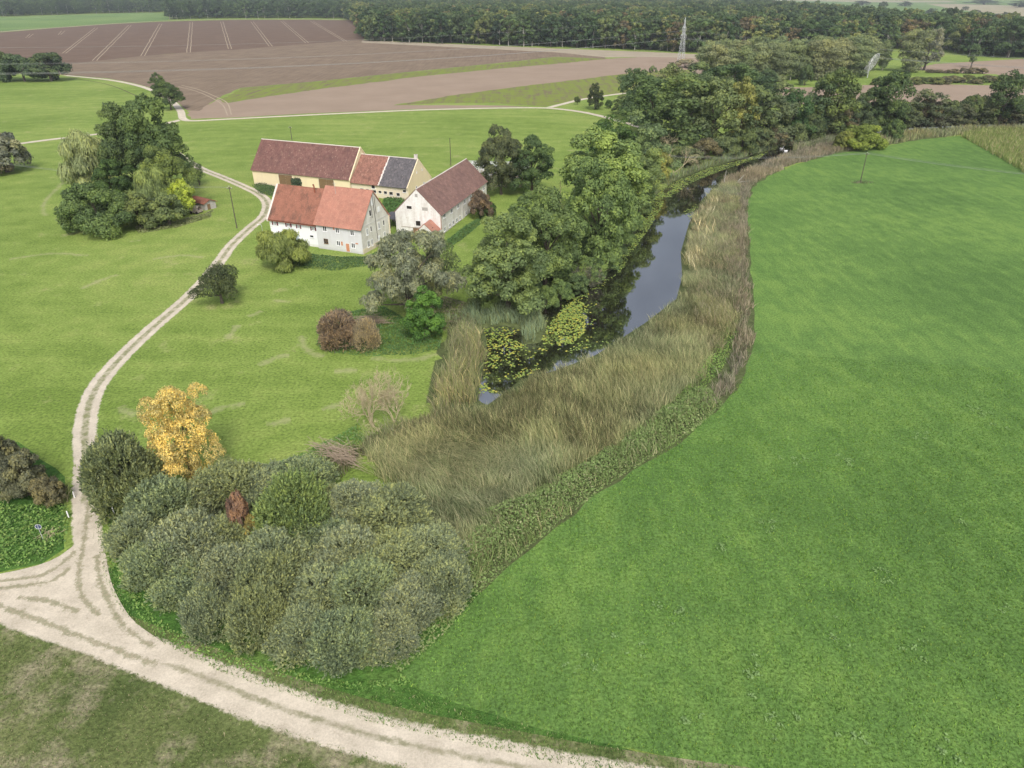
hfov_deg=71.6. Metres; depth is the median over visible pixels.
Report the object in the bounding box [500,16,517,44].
forest tree
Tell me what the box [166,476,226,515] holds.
willow bush
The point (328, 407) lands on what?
dry grass streak
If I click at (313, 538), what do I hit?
willow bush
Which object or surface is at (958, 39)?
forest tree
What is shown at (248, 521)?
bush
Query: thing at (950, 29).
forest tree
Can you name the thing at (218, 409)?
dry grass streak
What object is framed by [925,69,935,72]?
bush
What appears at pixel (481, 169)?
ruined hall
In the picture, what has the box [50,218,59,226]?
dry grass streak
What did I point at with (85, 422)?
farm track
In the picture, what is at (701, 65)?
tree
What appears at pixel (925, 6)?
meadow
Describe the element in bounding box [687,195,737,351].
dead herbs
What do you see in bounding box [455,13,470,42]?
forest tree
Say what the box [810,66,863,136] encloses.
tree
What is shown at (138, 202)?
bush
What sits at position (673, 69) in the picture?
tree
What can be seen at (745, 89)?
tree
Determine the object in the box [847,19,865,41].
forest tree
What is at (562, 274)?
bush
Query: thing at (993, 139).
maize crop
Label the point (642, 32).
forest tree
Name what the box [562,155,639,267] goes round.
oak tree
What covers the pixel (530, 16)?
forest tree
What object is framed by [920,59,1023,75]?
brown field
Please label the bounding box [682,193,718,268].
reeds
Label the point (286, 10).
forest tree
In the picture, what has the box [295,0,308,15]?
forest tree
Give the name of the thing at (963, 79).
bush
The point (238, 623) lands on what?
willow bush
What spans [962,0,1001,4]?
tree
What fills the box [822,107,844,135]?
bush
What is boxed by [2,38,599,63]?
power cable
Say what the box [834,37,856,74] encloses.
birch tree
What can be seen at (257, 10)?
forest tree
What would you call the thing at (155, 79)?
tree
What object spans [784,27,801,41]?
forest tree
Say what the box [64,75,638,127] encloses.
track
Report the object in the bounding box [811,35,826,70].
birch tree
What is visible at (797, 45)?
birch tree
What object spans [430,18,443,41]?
forest tree
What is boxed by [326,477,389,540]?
willow bush
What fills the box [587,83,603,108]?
evergreen tree
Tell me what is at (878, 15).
forest tree
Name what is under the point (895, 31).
forest tree
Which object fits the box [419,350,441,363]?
dry grass streak
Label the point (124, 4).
forest tree
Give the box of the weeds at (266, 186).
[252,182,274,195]
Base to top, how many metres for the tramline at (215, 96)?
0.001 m
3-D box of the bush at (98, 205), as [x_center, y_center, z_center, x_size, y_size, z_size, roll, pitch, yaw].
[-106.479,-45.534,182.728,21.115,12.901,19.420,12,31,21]
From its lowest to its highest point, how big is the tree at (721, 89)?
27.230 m
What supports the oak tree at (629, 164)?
on the ground at (62, 336)
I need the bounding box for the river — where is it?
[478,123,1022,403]
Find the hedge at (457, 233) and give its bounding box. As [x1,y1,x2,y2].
[446,218,481,248]
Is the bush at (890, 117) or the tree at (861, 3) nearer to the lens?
the bush at (890, 117)
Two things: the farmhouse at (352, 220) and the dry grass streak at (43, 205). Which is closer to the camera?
the farmhouse at (352, 220)
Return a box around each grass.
[433,386,719,626]
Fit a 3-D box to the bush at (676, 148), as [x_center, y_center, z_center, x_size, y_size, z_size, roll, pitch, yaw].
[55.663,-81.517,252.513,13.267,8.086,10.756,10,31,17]
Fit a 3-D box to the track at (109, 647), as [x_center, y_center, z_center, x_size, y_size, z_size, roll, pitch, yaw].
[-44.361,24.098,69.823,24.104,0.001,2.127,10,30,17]
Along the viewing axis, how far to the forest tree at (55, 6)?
1801.44 m
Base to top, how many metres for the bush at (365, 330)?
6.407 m
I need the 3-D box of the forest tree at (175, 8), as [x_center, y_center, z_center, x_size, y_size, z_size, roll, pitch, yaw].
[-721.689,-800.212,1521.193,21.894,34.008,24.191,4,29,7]
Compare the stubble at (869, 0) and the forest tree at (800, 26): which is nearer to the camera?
the forest tree at (800, 26)
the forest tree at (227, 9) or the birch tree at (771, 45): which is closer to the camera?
the birch tree at (771, 45)
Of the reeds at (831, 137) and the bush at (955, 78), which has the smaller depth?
the reeds at (831, 137)
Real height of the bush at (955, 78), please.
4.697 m
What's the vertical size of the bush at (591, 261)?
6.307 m
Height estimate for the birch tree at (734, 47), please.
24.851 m
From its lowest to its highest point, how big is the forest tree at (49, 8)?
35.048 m
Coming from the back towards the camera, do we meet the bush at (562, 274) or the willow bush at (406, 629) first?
the bush at (562, 274)
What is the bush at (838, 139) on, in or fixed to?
on the ground at (62, 336)
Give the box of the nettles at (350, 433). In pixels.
[268,423,364,465]
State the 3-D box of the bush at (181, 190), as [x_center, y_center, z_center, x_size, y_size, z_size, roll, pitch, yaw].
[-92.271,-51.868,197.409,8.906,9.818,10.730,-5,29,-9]
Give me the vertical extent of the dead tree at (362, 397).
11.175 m
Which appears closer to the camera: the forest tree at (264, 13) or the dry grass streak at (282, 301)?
the dry grass streak at (282, 301)
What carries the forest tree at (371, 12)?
on the ground at (62, 336)
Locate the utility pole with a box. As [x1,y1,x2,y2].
[227,187,236,227]
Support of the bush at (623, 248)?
on the ground at (62, 336)
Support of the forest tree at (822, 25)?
on the ground at (62, 336)
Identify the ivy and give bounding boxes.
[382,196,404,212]
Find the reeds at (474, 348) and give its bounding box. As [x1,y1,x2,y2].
[357,314,487,442]
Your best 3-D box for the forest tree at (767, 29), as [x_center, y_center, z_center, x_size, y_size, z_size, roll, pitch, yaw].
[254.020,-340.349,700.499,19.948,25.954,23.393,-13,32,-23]
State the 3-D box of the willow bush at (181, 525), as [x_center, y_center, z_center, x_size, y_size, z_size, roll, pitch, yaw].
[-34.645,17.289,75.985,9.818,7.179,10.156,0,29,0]
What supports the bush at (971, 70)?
on the ground at (62, 336)
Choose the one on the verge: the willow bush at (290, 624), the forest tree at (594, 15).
the willow bush at (290, 624)
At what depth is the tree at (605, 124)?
222.29 m
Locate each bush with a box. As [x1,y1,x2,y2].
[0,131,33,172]
[0,148,14,173]
[0,434,21,491]
[0,447,47,502]
[27,475,66,507]
[53,181,138,240]
[75,428,169,526]
[101,507,167,562]
[115,192,164,229]
[117,534,184,599]
[121,472,206,529]
[142,504,234,588]
[144,194,188,224]
[144,551,226,616]
[164,178,196,213]
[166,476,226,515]
[176,579,232,646]
[184,541,256,617]
[186,510,253,576]
[187,458,263,515]
[192,161,205,184]
[222,458,282,512]
[223,579,289,658]
[225,489,248,527]
[227,544,302,621]
[232,521,315,589]
[241,514,262,534]
[246,463,331,551]
[259,599,336,673]
[264,453,340,502]
[270,557,361,619]
[290,177,301,185]
[291,514,349,559]
[297,482,349,519]
[302,520,388,601]
[303,600,385,679]
[316,306,355,352]
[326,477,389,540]
[326,548,402,616]
[346,521,432,605]
[348,480,437,543]
[350,317,382,352]
[353,601,422,670]
[371,566,452,637]
[391,517,472,575]
[399,285,446,339]
[408,549,473,619]
[467,189,493,216]
[476,291,499,312]
[477,201,496,218]
[505,268,542,287]
[509,285,539,309]
[536,285,559,308]
[540,248,570,280]
[550,278,574,300]
[555,250,584,273]
[566,272,589,294]
[571,263,603,286]
[578,256,606,282]
[594,249,619,269]
[611,225,635,245]
[611,243,627,263]
[634,211,643,229]
[635,194,651,213]
[636,180,655,198]
[645,146,673,181]
[669,143,684,163]
[675,59,694,67]
[675,145,703,167]
[692,137,722,159]
[710,135,740,156]
[724,128,759,154]
[755,128,777,147]
[759,68,778,86]
[761,127,793,147]
[785,122,808,144]
[798,64,814,85]
[802,112,824,139]
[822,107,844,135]
[832,130,854,149]
[833,106,859,132]
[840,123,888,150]
[860,107,874,124]
[874,102,893,131]
[880,119,906,140]
[902,101,925,129]
[912,76,921,84]
[920,77,928,83]
[920,98,943,128]
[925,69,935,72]
[929,77,945,84]
[930,98,964,127]
[941,76,953,83]
[948,75,960,82]
[952,77,965,82]
[959,93,984,125]
[960,67,968,72]
[961,74,974,81]
[967,79,982,83]
[968,67,979,73]
[974,76,987,81]
[976,96,1000,124]
[978,68,988,73]
[983,75,997,81]
[1000,98,1022,124]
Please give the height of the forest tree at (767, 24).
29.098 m
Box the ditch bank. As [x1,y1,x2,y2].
[0,442,64,571]
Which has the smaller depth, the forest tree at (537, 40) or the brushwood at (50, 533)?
the brushwood at (50, 533)
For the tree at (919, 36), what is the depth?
533.18 m
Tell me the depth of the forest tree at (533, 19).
802.20 m
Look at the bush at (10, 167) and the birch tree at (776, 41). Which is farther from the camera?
the birch tree at (776, 41)
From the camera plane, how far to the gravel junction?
71.47 m
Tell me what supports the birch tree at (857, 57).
on the ground at (62, 336)
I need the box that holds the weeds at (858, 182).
[851,180,872,183]
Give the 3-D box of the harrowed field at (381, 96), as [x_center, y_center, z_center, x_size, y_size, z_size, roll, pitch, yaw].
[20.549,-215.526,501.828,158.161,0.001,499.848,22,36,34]
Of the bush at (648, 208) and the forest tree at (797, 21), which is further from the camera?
the forest tree at (797, 21)
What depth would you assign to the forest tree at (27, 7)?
1744.81 m
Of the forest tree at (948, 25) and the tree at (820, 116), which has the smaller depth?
the tree at (820, 116)
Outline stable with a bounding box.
[350,154,431,199]
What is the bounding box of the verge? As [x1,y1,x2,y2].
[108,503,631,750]
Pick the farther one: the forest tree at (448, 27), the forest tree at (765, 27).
the forest tree at (448, 27)
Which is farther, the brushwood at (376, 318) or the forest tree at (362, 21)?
the forest tree at (362, 21)
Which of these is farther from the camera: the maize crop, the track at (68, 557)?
the maize crop
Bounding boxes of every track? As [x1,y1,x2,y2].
[0,550,81,581]
[0,565,76,593]
[0,598,163,671]
[1,19,342,31]
[12,590,85,617]
[21,120,179,143]
[63,152,271,567]
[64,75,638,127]
[87,553,160,653]
[549,92,626,107]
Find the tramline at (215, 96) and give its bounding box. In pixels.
[182,85,231,114]
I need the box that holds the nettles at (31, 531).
[0,503,71,567]
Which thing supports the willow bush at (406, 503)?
on the ground at (62, 336)
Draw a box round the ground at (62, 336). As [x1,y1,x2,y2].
[0,0,1023,755]
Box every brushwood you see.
[34,528,65,541]
[296,436,371,474]
[351,313,396,325]
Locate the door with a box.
[345,243,349,251]
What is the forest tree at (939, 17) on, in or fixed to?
on the ground at (62, 336)
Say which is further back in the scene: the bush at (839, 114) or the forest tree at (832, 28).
the forest tree at (832, 28)
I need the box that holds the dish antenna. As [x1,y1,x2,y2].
[864,53,879,77]
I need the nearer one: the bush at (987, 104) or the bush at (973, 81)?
the bush at (987, 104)
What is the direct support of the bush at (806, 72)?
on the ground at (62, 336)
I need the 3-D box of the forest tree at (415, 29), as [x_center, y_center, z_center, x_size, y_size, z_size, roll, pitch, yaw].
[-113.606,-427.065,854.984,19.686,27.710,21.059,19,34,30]
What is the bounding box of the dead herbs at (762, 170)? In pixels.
[698,141,853,405]
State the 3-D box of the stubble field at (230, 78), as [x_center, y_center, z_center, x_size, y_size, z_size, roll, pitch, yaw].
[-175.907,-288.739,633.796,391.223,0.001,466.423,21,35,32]
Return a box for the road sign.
[35,524,42,538]
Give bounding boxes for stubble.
[775,0,952,1]
[930,4,1023,15]
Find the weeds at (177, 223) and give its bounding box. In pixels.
[134,210,213,232]
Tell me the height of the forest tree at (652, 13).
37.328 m
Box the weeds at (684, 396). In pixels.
[391,384,722,671]
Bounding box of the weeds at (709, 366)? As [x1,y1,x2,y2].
[675,305,738,397]
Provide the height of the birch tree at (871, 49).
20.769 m
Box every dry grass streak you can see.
[9,251,91,261]
[35,183,66,216]
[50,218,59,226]
[74,273,121,289]
[106,402,145,421]
[152,253,207,261]
[203,397,245,419]
[216,325,248,338]
[242,309,267,318]
[252,350,289,368]
[265,413,292,430]
[267,296,293,305]
[290,334,330,360]
[317,398,344,414]
[334,364,357,376]
[366,354,418,365]
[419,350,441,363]
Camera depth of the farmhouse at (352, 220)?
169.21 m
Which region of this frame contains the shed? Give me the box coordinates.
[193,196,215,210]
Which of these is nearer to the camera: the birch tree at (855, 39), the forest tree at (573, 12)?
the birch tree at (855, 39)
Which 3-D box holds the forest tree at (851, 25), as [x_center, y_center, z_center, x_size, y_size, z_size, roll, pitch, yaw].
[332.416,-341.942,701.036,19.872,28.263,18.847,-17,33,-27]
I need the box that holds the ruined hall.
[471,161,527,187]
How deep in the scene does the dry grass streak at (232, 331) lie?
130.40 m
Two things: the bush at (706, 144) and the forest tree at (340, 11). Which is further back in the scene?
the forest tree at (340, 11)
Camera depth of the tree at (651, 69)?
372.51 m
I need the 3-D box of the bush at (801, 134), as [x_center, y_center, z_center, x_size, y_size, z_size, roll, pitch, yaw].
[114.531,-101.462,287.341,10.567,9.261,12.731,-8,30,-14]
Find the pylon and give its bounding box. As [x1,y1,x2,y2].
[677,18,685,59]
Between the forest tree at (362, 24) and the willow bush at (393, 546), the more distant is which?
the forest tree at (362, 24)
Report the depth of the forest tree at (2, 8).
1689.70 m
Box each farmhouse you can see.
[266,184,323,246]
[313,183,390,253]
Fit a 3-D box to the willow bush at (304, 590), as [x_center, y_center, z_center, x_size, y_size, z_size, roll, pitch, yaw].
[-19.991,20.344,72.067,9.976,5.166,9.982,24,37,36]
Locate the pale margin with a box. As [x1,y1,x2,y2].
[362,40,695,57]
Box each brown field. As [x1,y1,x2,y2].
[782,84,1023,102]
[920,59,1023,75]
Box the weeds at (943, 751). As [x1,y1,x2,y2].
[561,404,1011,764]
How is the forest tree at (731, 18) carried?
on the ground at (62, 336)
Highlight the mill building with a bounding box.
[394,158,487,233]
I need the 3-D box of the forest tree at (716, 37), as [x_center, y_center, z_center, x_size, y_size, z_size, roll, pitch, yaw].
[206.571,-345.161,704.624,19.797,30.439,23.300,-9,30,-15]
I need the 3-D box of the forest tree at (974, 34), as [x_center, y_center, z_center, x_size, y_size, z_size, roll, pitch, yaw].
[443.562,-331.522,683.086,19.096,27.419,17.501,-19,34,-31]
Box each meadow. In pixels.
[0,13,167,31]
[791,1,1022,14]
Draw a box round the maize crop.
[961,125,1023,172]
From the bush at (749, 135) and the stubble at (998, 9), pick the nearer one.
the bush at (749, 135)
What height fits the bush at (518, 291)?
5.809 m
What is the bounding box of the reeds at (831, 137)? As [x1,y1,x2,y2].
[792,131,852,150]
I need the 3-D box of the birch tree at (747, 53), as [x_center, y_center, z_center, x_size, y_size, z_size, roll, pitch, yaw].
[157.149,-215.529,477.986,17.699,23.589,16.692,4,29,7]
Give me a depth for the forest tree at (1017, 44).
670.34 m
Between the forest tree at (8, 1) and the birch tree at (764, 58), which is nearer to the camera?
the birch tree at (764, 58)
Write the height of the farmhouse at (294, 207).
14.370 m
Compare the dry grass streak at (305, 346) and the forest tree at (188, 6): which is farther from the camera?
the forest tree at (188, 6)
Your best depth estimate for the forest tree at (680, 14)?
740.22 m
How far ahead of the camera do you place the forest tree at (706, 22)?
700.04 m
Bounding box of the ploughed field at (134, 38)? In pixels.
[0,20,363,63]
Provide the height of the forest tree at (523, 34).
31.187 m
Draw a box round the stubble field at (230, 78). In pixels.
[23,40,605,110]
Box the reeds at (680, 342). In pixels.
[360,180,743,566]
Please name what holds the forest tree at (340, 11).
on the ground at (62, 336)
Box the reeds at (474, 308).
[445,298,547,341]
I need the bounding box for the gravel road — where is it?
[0,615,749,767]
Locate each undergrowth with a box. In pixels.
[428,296,479,330]
[466,208,640,306]
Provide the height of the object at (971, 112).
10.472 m
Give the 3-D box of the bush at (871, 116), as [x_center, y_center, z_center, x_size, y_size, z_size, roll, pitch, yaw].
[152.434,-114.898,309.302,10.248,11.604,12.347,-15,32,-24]
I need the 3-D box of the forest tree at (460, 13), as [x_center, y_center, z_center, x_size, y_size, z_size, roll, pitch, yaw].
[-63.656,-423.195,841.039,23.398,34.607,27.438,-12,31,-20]
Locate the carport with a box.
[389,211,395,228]
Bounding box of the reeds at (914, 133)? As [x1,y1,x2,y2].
[856,123,1023,149]
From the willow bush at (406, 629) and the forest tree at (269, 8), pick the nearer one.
the willow bush at (406, 629)
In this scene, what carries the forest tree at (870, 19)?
on the ground at (62, 336)
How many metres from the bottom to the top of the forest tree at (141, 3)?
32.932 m
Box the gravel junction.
[0,539,184,662]
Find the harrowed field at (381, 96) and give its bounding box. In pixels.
[188,57,703,118]
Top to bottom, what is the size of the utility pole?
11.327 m
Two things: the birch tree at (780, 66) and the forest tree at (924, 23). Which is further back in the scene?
the forest tree at (924, 23)
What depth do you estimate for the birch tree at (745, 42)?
501.30 m
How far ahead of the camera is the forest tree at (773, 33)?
688.79 m
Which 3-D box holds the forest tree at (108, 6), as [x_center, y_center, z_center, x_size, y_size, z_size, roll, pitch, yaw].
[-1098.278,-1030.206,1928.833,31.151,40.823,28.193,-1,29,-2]
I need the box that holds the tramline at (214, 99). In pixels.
[178,86,227,115]
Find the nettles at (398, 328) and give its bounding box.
[316,306,444,355]
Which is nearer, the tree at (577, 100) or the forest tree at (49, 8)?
the tree at (577, 100)
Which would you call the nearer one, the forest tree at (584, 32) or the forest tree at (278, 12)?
the forest tree at (584, 32)
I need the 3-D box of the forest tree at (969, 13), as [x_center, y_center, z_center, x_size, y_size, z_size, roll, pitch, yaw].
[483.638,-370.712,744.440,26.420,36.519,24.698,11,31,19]
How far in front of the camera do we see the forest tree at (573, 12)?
781.10 m
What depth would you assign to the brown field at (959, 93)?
444.94 m
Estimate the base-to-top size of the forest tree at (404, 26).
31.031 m
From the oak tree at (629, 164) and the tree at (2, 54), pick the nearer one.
the oak tree at (629, 164)
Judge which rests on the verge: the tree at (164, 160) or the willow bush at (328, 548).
the willow bush at (328, 548)
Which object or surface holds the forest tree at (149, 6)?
on the ground at (62, 336)
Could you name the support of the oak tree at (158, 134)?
on the ground at (62, 336)
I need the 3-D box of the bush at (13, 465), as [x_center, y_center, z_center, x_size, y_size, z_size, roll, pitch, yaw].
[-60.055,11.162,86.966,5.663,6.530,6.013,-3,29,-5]
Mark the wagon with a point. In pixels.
(197, 209)
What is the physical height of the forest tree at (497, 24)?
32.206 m
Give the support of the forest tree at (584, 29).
on the ground at (62, 336)
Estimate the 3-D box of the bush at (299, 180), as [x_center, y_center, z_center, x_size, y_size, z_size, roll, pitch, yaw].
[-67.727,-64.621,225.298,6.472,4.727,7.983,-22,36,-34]
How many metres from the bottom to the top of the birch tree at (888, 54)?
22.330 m
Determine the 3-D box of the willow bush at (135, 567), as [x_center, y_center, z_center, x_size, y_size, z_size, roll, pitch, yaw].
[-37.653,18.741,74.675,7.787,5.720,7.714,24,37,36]
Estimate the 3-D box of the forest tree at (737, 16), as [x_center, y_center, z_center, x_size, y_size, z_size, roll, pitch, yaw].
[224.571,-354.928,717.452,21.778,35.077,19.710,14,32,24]
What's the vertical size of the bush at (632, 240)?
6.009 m
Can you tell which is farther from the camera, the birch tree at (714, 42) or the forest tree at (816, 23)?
the forest tree at (816, 23)
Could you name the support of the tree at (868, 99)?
on the ground at (62, 336)
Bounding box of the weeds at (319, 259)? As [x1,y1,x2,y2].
[278,251,376,270]
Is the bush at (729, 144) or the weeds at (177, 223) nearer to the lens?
the weeds at (177, 223)
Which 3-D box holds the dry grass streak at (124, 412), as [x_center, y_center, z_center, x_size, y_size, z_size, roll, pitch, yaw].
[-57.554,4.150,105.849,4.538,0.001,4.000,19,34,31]
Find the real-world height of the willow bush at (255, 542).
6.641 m
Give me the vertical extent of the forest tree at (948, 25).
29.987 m
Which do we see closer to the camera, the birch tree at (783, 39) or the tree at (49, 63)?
the tree at (49, 63)
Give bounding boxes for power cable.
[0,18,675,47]
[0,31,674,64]
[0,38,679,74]
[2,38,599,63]
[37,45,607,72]
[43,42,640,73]
[61,41,650,72]
[693,18,1006,41]
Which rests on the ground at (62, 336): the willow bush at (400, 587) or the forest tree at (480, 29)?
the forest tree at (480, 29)
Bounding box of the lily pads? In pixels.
[479,147,790,392]
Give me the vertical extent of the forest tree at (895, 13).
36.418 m
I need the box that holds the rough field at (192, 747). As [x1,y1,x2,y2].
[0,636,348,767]
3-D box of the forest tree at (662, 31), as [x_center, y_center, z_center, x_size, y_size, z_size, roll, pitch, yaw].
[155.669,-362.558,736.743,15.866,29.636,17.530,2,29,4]
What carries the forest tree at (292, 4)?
on the ground at (62, 336)
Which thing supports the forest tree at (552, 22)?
on the ground at (62, 336)
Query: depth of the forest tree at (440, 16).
824.30 m
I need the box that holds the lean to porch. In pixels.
[416,220,441,233]
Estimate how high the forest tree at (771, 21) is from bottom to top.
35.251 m
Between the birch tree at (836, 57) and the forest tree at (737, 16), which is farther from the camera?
the forest tree at (737, 16)
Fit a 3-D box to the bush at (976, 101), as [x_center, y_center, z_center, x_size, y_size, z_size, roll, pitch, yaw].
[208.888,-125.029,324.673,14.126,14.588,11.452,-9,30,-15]
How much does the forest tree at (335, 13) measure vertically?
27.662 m
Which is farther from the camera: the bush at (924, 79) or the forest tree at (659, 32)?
the forest tree at (659, 32)
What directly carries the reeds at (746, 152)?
on the ground at (62, 336)
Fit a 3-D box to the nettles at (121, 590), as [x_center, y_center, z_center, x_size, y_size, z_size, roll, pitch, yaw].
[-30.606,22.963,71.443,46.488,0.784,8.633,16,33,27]
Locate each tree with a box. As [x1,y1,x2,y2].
[0,1,8,16]
[0,52,20,74]
[0,53,48,81]
[4,0,15,15]
[8,0,19,15]
[21,2,32,15]
[26,52,72,80]
[34,0,45,14]
[44,0,55,13]
[51,0,61,14]
[56,128,113,189]
[60,0,72,12]
[68,0,80,12]
[90,2,100,13]
[90,158,136,196]
[94,100,151,178]
[96,0,106,11]
[102,0,112,11]
[116,92,193,176]
[117,0,126,12]
[125,0,131,12]
[126,167,168,214]
[129,0,140,11]
[132,145,201,187]
[136,382,226,480]
[137,0,145,11]
[143,0,155,11]
[147,72,166,93]
[150,80,185,109]
[159,0,175,18]
[165,1,176,16]
[170,2,179,16]
[177,2,189,16]
[182,3,195,18]
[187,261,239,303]
[191,1,204,18]
[200,1,212,16]
[208,0,222,17]
[223,3,232,16]
[238,0,250,16]
[252,3,261,15]
[254,228,311,273]
[259,1,267,16]
[264,2,274,16]
[273,2,282,17]
[282,0,293,16]
[289,0,302,17]
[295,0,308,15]
[319,0,333,17]
[327,5,337,17]
[336,0,346,18]
[338,366,410,433]
[345,376,408,422]
[357,12,367,38]
[358,229,467,313]
[360,7,371,30]
[361,18,371,40]
[363,10,376,39]
[363,13,381,40]
[371,11,394,40]
[373,8,392,38]
[383,15,399,40]
[392,15,407,41]
[392,16,410,39]
[397,13,419,42]
[398,14,414,40]
[410,17,420,41]
[412,10,431,42]
[420,13,438,39]
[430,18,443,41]
[430,239,460,271]
[432,12,454,43]
[442,14,455,42]
[443,14,457,39]
[451,10,467,42]
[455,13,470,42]
[459,19,474,43]
[460,212,551,315]
[465,17,482,43]
[470,19,486,43]
[474,14,494,43]
[474,123,535,194]
[484,15,501,43]
[489,15,503,39]
[490,14,508,44]
[499,16,518,45]
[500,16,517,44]
[504,190,558,244]
[507,133,554,191]
[510,15,536,45]
[510,19,525,45]
[514,184,585,284]
[517,15,530,45]
[524,12,541,41]
[529,16,539,44]
[533,21,544,45]
[539,12,560,44]
[540,13,562,46]
[540,22,551,43]
[549,21,570,45]
[551,15,571,46]
[557,126,651,212]
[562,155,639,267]
[563,9,581,39]
[567,16,588,47]
[570,14,590,45]
[572,23,586,46]
[574,96,580,104]
[575,12,596,46]
[579,17,592,46]
[584,16,604,47]
[584,114,636,168]
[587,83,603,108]
[592,14,600,45]
[596,11,610,46]
[597,15,615,48]
[602,14,625,47]
[604,100,612,107]
[607,12,627,48]
[611,94,628,111]
[613,20,631,48]
[616,68,654,116]
[617,109,683,170]
[618,73,682,126]
[619,135,667,193]
[623,15,638,47]
[625,16,639,47]
[626,22,645,49]
[628,19,645,49]
[632,18,653,48]
[635,19,654,48]
[636,66,658,102]
[641,15,661,49]
[642,10,661,48]
[642,62,691,119]
[643,72,719,146]
[652,14,679,50]
[653,15,672,48]
[655,19,667,49]
[657,19,679,50]
[659,133,702,171]
[665,21,685,51]
[668,11,690,39]
[669,20,692,50]
[677,15,695,49]
[677,26,696,51]
[677,61,724,112]
[680,75,746,138]
[685,16,700,50]
[688,18,715,52]
[693,16,716,48]
[694,44,724,75]
[695,40,722,52]
[701,62,759,110]
[704,44,730,76]
[706,14,728,43]
[709,20,730,40]
[717,16,737,45]
[719,38,734,54]
[723,48,742,80]
[725,76,760,147]
[727,13,747,39]
[727,39,744,67]
[728,19,744,39]
[729,84,782,143]
[731,17,757,40]
[735,40,756,63]
[736,45,757,75]
[742,11,755,39]
[742,17,764,36]
[747,35,770,67]
[747,80,800,142]
[748,21,768,38]
[750,42,771,72]
[750,72,779,104]
[753,24,771,40]
[760,25,777,38]
[760,42,777,69]
[761,22,781,38]
[762,13,789,34]
[767,39,782,70]
[769,42,793,81]
[773,35,788,55]
[774,20,792,39]
[778,88,816,134]
[780,11,799,37]
[782,38,806,79]
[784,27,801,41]
[788,18,803,41]
[792,23,808,39]
[792,110,833,134]
[793,43,822,78]
[799,16,819,37]
[799,19,819,39]
[800,38,814,51]
[802,78,839,128]
[807,39,841,79]
[809,13,834,39]
[810,19,832,38]
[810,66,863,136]
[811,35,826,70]
[822,40,847,74]
[824,24,840,35]
[828,25,841,38]
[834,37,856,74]
[837,19,861,36]
[837,25,851,37]
[838,98,879,125]
[844,15,870,32]
[844,22,862,37]
[844,45,873,76]
[845,36,867,67]
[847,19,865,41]
[852,1,869,5]
[852,45,878,75]
[854,34,873,68]
[857,86,894,128]
[860,25,876,37]
[863,27,876,35]
[864,17,876,26]
[866,36,885,66]
[869,70,917,131]
[870,21,884,44]
[872,11,894,42]
[876,10,902,38]
[878,39,893,69]
[879,1,887,8]
[880,20,901,45]
[883,16,903,45]
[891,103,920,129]
[895,18,918,47]
[897,1,911,5]
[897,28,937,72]
[907,88,950,127]
[908,14,927,29]
[912,22,930,28]
[914,27,944,69]
[921,18,935,29]
[923,8,938,13]
[924,14,944,39]
[927,13,944,28]
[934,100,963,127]
[935,18,956,49]
[942,15,963,47]
[943,16,978,52]
[944,19,970,50]
[946,23,966,51]
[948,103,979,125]
[960,24,982,54]
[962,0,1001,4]
[963,27,990,51]
[964,17,992,53]
[966,11,983,19]
[966,20,985,38]
[968,44,981,67]
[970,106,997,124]
[973,13,991,18]
[974,19,999,52]
[977,69,1023,123]
[978,26,1006,54]
[982,18,999,26]
[984,26,1001,54]
[985,27,1010,56]
[994,16,1023,57]
[1001,20,1023,56]
[1001,102,1023,125]
[1002,14,1022,52]
[1006,27,1023,55]
[1009,1,1023,7]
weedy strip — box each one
[220,57,598,102]
[400,69,693,105]
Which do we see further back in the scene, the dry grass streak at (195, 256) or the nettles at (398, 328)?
the dry grass streak at (195, 256)
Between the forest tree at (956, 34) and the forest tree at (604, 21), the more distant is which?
the forest tree at (604, 21)
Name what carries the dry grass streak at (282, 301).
on the ground at (62, 336)
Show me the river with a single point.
(636, 289)
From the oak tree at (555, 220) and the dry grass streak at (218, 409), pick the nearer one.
the dry grass streak at (218, 409)
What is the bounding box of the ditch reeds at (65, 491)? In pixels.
[4,432,71,503]
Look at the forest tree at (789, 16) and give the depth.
704.93 m
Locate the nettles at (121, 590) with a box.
[107,518,416,689]
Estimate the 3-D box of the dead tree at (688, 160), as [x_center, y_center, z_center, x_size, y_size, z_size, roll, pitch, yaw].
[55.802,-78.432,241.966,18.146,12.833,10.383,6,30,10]
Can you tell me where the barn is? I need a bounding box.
[250,139,364,188]
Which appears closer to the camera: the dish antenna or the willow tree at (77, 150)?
the willow tree at (77, 150)
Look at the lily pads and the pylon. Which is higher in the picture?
the pylon
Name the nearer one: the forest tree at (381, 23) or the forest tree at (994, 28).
the forest tree at (994, 28)
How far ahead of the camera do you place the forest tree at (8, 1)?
1714.62 m
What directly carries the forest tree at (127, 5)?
on the ground at (62, 336)
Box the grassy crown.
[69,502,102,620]
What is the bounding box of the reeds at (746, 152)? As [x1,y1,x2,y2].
[648,130,845,195]
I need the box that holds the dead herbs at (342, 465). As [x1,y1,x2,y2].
[315,402,454,479]
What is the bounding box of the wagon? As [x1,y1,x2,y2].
[189,205,202,213]
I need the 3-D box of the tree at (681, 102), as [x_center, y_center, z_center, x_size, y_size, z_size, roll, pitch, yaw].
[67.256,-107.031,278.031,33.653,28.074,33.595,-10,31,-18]
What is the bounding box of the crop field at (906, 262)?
[404,136,1023,767]

